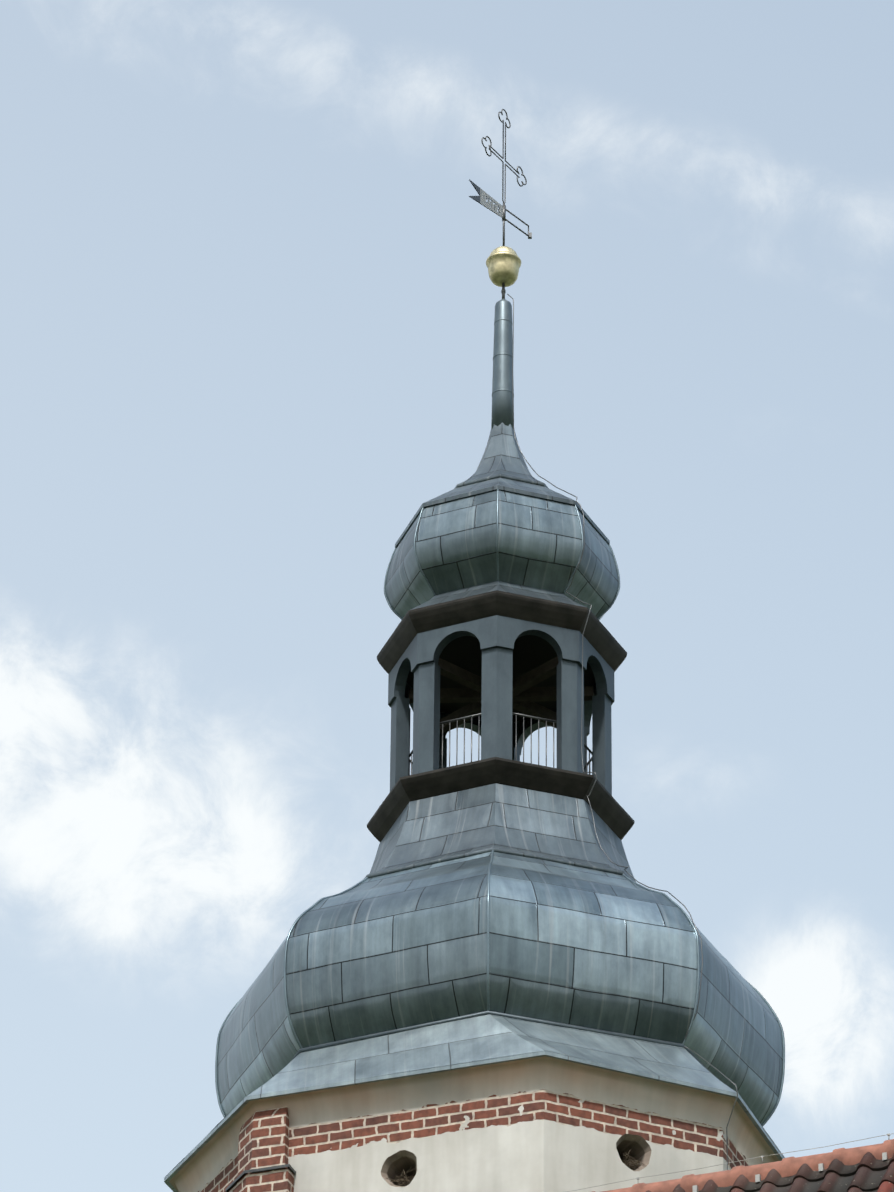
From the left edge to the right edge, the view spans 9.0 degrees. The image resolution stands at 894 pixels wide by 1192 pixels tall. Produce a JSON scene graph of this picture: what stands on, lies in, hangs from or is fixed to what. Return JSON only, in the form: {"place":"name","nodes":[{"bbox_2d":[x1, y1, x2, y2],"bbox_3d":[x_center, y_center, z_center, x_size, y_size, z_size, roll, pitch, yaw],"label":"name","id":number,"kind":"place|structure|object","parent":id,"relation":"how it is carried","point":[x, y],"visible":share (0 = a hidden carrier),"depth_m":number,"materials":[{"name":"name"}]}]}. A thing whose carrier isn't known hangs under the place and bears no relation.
{"place":"outdoors","nodes":[
{"label":"outdoors","id":0,"kind":"place"},
{"bbox_2d":[0,0,893,1191],"label":"sky","id":1,"kind":"structure","parent":0,"point":[248,296],"materials":[{"name":"blue"}]},
{"bbox_2d":[169,1056,779,1191],"bbox_3d":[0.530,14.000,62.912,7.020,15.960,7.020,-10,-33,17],"label":"tower wall","id":2,"kind":"structure","parent":0,"point":[543,1124],"depth_m":64.00,"materials":[{"name":"beige paint"}]},
{"bbox_2d":[225,1107,295,1191],"bbox_3d":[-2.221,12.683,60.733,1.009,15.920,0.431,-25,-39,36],"label":"corner pilaster","id":3,"kind":"object","parent":2,"relation":"attached to","point":[263,1139],"visible":0.83,"depth_m":64.43,"materials":[{"name":"brick"}]},
{"bbox_2d":[164,1051,783,1191],"bbox_3d":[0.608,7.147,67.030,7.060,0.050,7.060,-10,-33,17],"label":"eave fascia","id":4,"kind":"structure","parent":2,"relation":"attached to","point":[247,1099],"depth_m":64.35,"materials":[{"name":"metal"}]},
{"bbox_2d":[164,1014,784,1177],"bbox_3d":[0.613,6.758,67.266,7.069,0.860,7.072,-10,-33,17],"label":"skirt roof","id":5,"kind":"structure","parent":2,"relation":"on","point":[484,1037],"depth_m":64.70,"materials":[{"name":"grey metal"}]},
{"bbox_2d":[215,850,784,1125],"bbox_3d":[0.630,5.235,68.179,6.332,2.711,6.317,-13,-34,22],"label":"dome ribs","id":6,"kind":"object","parent":5,"relation":"on","point":[488,1003],"visible":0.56,"depth_m":66.30,"materials":[{"name":"grey metal"}]},
{"bbox_2d":[364,783,635,881],"bbox_3d":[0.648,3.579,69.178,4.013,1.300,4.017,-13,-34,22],"label":"lantern base roof","id":7,"kind":"structure","parent":6,"relation":"on","point":[507,819],"depth_m":68.04,"materials":[{"name":"metal"}]},
{"bbox_2d":[367,757,634,841],"bbox_3d":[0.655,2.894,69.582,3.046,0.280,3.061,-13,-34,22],"label":"cornice","id":8,"kind":"structure","parent":7,"relation":"on","point":[613,814],"depth_m":68.53,"materials":[{"name":"grey metal"}]},
{"bbox_2d":[388,615,614,794],"bbox_3d":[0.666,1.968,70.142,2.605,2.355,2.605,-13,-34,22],"label":"lantern frame","id":9,"kind":"object","parent":8,"relation":"on","point":[496,636],"visible":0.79,"depth_m":69.61,"materials":[{"name":"grey metal"}]},
{"bbox_2d":[408,712,591,775],"bbox_3d":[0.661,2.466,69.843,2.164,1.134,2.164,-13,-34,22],"label":"railing","id":10,"kind":"object","parent":9,"relation":"attached to","point":[516,714],"visible":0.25,"depth_m":69.22,"materials":[{"name":"grey metal"}]},
{"bbox_2d":[377,590,626,673],"bbox_3d":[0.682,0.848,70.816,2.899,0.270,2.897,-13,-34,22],"label":"cornice","id":11,"kind":"structure","parent":9,"relation":"on","point":[605,644],"depth_m":69.81,"materials":[{"name":"grey metal"}]},
{"bbox_2d":[383,581,596,646],"bbox_3d":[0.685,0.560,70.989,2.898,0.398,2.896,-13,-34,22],"label":"base trim","id":12,"kind":"structure","parent":11,"relation":"on","point":[504,587],"depth_m":70.06,"materials":[{"name":"metal"}]},
{"bbox_2d":[385,490,618,620],"bbox_3d":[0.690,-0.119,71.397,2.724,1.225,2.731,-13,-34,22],"label":"onion","id":13,"kind":"object","parent":12,"relation":"on","point":[539,543],"visible":0.6,"depth_m":70.42,"materials":[{"name":"metal"}]},
{"bbox_2d":[384,489,619,619],"bbox_3d":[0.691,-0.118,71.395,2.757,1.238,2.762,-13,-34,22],"label":"dome ribs","id":14,"kind":"object","parent":12,"relation":"on","point":[429,585],"visible":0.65,"depth_m":70.53,"materials":[{"name":"grey metal"}]},
{"bbox_2d":[395,477,609,595],"bbox_3d":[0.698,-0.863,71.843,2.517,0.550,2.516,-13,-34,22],"label":"upper dome top","id":15,"kind":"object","parent":14,"relation":"on","point":[518,487],"depth_m":70.92,"materials":[{"name":"metal"}]},
{"bbox_2d":[454,423,547,488],"bbox_3d":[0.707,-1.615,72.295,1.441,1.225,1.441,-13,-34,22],"label":"spire base","id":16,"kind":"object","parent":15,"relation":"on","point":[502,456],"visible":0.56,"depth_m":72.00,"materials":[{"name":"grey metal"}]},
{"bbox_2d":[491,299,513,429],"bbox_3d":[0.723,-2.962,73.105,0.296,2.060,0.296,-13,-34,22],"label":"spire shaft","id":17,"kind":"object","parent":16,"relation":"on","point":[502,407],"visible":0.96,"depth_m":72.97,"materials":[{"name":"grey metal"}]},
{"bbox_2d":[501,283,505,298],"bbox_3d":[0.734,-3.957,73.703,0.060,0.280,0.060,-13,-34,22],"label":"finial rod","id":18,"kind":"object","parent":17,"relation":"on","point":[503,291],"visible":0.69,"depth_m":73.68,"materials":[{"name":"black metal"}]},
{"bbox_2d":[486,246,520,286],"bbox_3d":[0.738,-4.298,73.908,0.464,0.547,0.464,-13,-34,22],"label":"gold ball","id":19,"kind":"object","parent":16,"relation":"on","point":[503,264],"visible":0.96,"depth_m":73.75,"materials":[{"name":"gold metal"}]},
{"bbox_2d":[469,109,531,245],"bbox_3d":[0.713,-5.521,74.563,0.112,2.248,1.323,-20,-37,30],"label":"weather vane cross","id":20,"kind":"object","parent":19,"relation":"on","point":[482,197],"visible":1,"depth_m":74.41,"materials":[{"name":"grey metal"}]},
{"bbox_2d":[217,852,782,1124],"bbox_3d":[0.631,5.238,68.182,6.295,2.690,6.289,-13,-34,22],"label":"onion","id":21,"kind":"object","parent":5,"relation":"on","point":[588,948],"visible":0.62,"depth_m":65.69,"materials":[{"name":"metal"}]},
{"bbox_2d":[289,1010,762,1126],"bbox_3d":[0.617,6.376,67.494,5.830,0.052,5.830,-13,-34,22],"label":"dome base trim","id":22,"kind":"structure","parent":5,"relation":"on","point":[374,1035],"depth_m":65.21,"materials":[{"name":"grey metal"}]},
{"bbox_2d":[386,1150,644,1185],"bbox_3d":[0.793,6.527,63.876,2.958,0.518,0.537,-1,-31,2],"label":"nest twigs","id":23,"kind":"object","parent":2,"relation":"on","point":[402,1182],"visible":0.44,"depth_m":63.82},
{"bbox_2d":[406,635,594,722],"bbox_3d":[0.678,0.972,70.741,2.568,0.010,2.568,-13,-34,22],"label":"lantern interior","id":24,"kind":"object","parent":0,"point":[531,652],"depth_m":70.47,"materials":[{"name":"black"}]},
{"bbox_2d":[409,656,593,733],"bbox_3d":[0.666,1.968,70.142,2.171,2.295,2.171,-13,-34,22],"label":"lantern mast beams","id":25,"kind":"structure","parent":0,"point":[526,695],"depth_m":70.52,"materials":[{"name":"brown wood"}]},
{"bbox_2d":[507,294,737,1169],"bbox_3d":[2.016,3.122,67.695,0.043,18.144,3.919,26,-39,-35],"label":"lightning wire","id":26,"kind":"object","parent":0,"point":[581,741],"visible":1,"depth_m":68.88,"materials":[{"name":"grey metal"}]},
{"bbox_2d":[646,1152,893,1191],"bbox_3d":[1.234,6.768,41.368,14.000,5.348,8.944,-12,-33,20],"label":"roof","id":27,"kind":"structure","parent":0,"point":[869,1172],"depth_m":41.78,"materials":[{"name":"tile"}]},
{"bbox_2d":[566,1133,893,1191],"bbox_3d":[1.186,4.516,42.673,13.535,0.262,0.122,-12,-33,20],"label":"ridge wire clips","id":28,"kind":"object","parent":27,"relation":"on","point":[820,1168],"visible":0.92,"depth_m":42.19,"materials":[{"name":"metal"}]},
{"bbox_2d":[592,1139,893,1191],"bbox_3d":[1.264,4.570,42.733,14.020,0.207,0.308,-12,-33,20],"label":"ridge tiles","id":29,"kind":"object","parent":27,"relation":"on","point":[787,1166],"visible":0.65,"depth_m":42.19,"materials":[{"name":"red tile"}]}
]}

